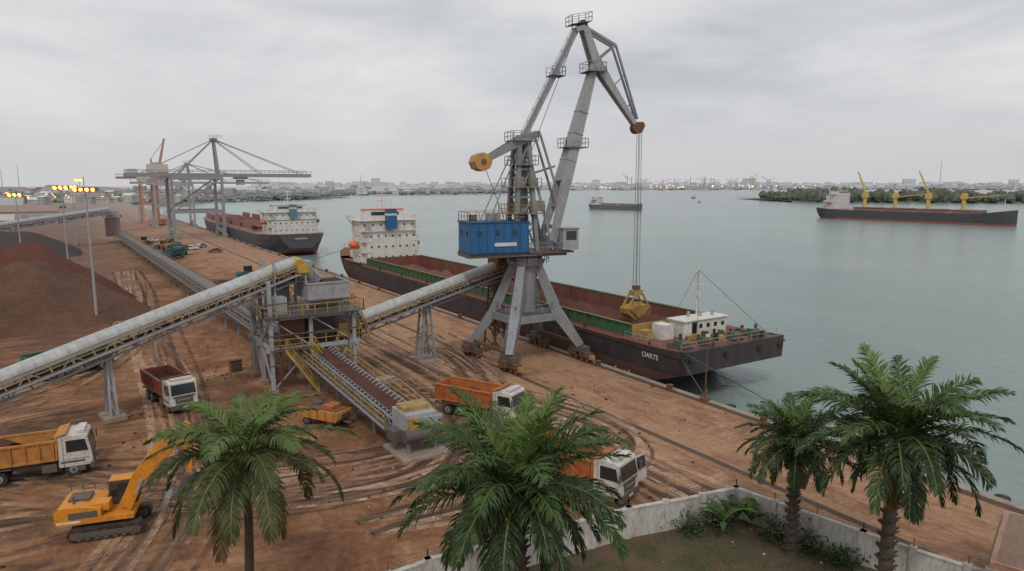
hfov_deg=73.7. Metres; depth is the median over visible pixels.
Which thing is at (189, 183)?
ship to shore crane
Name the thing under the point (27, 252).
iron ore stockpile
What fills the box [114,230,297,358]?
overland conveyor
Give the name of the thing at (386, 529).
tyre tracks
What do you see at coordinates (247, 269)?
wheel loader
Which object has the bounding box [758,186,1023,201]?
island trees
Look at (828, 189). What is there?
shore terrain
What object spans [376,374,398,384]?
concrete slab stack
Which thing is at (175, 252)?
dump truck
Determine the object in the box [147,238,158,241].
parked car
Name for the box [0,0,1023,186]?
sky
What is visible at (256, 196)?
distant trees
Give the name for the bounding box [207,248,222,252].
parked car
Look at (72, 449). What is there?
dump truck
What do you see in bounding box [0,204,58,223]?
warehouse
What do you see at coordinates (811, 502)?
crane rail
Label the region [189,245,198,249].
parked car
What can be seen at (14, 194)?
street lamp
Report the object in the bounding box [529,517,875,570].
grass
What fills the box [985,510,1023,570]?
brick outbuilding
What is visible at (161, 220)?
harbour mobile crane
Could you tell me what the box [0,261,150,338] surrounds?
iron ore stockpile
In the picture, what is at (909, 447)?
oil palm tree
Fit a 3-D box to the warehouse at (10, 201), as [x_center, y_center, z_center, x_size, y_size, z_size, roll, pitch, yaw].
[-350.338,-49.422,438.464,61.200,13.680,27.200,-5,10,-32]
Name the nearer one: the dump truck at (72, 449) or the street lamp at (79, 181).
the dump truck at (72, 449)
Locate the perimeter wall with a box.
[369,479,986,570]
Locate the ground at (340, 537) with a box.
[0,187,1017,570]
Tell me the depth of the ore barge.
94.52 m
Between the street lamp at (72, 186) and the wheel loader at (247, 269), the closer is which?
the wheel loader at (247, 269)
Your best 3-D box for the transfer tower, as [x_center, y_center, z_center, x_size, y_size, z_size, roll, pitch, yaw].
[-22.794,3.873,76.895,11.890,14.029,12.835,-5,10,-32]
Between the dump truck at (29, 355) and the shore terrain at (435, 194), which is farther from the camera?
the shore terrain at (435, 194)
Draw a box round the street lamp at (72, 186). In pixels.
[66,185,79,244]
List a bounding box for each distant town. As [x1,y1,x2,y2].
[0,185,467,194]
[0,190,235,204]
[258,178,1018,187]
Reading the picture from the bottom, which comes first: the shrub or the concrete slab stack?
the shrub
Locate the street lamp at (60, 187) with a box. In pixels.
[52,186,68,258]
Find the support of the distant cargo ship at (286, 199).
on the water
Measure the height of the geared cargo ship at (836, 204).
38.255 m
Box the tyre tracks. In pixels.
[0,271,729,569]
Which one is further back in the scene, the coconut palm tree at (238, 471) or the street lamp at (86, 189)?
the street lamp at (86, 189)
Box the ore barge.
[310,186,784,407]
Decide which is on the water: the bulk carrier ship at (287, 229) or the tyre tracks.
the bulk carrier ship at (287, 229)
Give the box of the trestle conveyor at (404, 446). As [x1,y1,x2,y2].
[292,338,451,464]
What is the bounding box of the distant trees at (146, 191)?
[0,188,529,195]
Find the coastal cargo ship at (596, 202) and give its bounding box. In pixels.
[588,192,641,210]
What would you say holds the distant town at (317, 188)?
on the ground at (340, 537)
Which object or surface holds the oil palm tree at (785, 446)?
on the grass at (708, 551)
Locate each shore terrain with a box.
[247,186,804,188]
[350,193,529,194]
[608,189,1023,189]
[750,198,1023,203]
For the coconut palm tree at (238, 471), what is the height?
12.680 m
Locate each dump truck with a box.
[0,422,98,485]
[19,344,114,381]
[139,364,201,412]
[161,246,185,259]
[166,243,188,254]
[434,376,529,420]
[536,432,646,503]
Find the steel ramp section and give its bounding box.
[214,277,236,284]
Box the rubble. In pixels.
[0,340,751,570]
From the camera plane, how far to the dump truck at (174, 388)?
66.73 m
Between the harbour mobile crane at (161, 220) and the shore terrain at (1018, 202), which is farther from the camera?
the shore terrain at (1018, 202)
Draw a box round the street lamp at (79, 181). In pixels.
[74,179,85,227]
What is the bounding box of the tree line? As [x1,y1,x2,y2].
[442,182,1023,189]
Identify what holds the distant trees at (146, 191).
on the ground at (340, 537)
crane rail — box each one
[139,212,940,555]
[161,214,1023,514]
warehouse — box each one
[0,197,25,204]
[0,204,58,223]
[0,214,16,231]
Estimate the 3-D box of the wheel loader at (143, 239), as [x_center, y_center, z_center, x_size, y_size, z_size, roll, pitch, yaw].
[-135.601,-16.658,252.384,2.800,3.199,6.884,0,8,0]
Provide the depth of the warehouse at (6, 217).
309.83 m
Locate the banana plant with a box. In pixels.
[698,495,771,531]
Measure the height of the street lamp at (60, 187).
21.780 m
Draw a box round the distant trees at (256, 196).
[0,191,349,202]
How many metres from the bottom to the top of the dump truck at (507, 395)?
3.469 m
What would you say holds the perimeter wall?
on the ground at (340, 537)
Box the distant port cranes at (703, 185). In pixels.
[0,162,941,194]
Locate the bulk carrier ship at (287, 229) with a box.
[204,190,323,254]
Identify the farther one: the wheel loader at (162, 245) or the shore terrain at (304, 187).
the shore terrain at (304, 187)
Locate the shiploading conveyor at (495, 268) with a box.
[338,257,508,364]
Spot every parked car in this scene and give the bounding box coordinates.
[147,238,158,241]
[166,238,173,242]
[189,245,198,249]
[195,243,206,247]
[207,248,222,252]
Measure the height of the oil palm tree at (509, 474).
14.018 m
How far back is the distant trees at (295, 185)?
4368.76 m
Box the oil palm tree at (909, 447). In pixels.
[787,342,1023,570]
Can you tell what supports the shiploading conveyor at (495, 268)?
on the ground at (340, 537)
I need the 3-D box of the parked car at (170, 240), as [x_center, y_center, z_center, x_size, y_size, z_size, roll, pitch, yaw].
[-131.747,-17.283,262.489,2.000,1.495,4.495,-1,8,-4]
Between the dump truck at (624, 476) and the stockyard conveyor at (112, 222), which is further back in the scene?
the stockyard conveyor at (112, 222)
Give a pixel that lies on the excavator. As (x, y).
(117, 508)
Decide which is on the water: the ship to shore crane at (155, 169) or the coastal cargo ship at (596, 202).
the coastal cargo ship at (596, 202)
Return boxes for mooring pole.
[699,334,710,401]
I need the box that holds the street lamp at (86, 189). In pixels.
[72,186,97,315]
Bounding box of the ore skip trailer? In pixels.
[298,399,352,429]
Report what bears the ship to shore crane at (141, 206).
on the ground at (340, 537)
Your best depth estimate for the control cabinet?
81.07 m
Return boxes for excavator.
[53,420,197,542]
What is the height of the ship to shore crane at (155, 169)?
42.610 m
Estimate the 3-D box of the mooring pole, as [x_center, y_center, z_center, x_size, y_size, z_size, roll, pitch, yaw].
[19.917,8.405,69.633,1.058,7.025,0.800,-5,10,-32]
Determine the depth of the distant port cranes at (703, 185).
2973.86 m
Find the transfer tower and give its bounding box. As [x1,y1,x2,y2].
[242,256,369,392]
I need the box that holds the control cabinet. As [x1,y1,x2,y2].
[228,357,242,371]
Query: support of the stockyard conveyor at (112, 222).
on the ground at (340, 537)
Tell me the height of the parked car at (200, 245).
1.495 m
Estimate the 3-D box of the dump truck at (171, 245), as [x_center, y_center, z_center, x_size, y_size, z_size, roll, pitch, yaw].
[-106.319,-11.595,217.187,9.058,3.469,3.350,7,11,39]
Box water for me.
[97,186,1023,505]
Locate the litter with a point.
(759, 550)
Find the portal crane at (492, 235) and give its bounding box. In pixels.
[457,11,650,374]
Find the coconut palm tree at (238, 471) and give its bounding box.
[142,389,361,570]
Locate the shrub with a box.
[660,492,870,570]
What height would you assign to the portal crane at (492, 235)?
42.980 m
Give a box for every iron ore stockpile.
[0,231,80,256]
[0,241,138,298]
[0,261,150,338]
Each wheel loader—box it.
[139,236,153,244]
[154,240,166,249]
[236,265,253,276]
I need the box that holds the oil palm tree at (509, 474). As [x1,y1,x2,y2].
[388,384,633,570]
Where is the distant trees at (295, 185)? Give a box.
[251,182,1023,188]
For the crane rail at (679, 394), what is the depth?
73.21 m
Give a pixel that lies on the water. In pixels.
(813, 288)
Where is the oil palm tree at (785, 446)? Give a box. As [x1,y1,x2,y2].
[735,387,861,557]
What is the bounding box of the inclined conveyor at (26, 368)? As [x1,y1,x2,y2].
[0,257,303,423]
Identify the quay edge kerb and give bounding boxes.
[132,204,1023,510]
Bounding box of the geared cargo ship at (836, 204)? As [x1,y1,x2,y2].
[816,171,1017,225]
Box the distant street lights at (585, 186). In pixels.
[5,185,852,196]
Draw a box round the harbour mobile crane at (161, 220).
[146,138,166,224]
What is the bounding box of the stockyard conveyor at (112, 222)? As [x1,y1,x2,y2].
[0,207,121,236]
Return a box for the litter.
[663,530,821,569]
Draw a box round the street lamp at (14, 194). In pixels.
[7,193,22,242]
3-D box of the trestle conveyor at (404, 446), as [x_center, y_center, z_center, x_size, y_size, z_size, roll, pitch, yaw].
[-14.369,10.052,66.473,5.176,4.890,28.172,-6,10,-34]
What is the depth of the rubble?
62.74 m
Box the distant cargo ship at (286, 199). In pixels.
[271,190,307,199]
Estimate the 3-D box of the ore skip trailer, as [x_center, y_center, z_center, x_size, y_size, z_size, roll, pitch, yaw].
[-16.970,11.857,63.006,5.545,2.119,2.180,4,9,27]
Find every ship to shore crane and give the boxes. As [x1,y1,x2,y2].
[115,170,187,223]
[123,135,311,238]
[129,160,269,227]
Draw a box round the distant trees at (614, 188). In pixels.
[447,186,1022,189]
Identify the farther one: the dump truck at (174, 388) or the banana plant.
the dump truck at (174, 388)

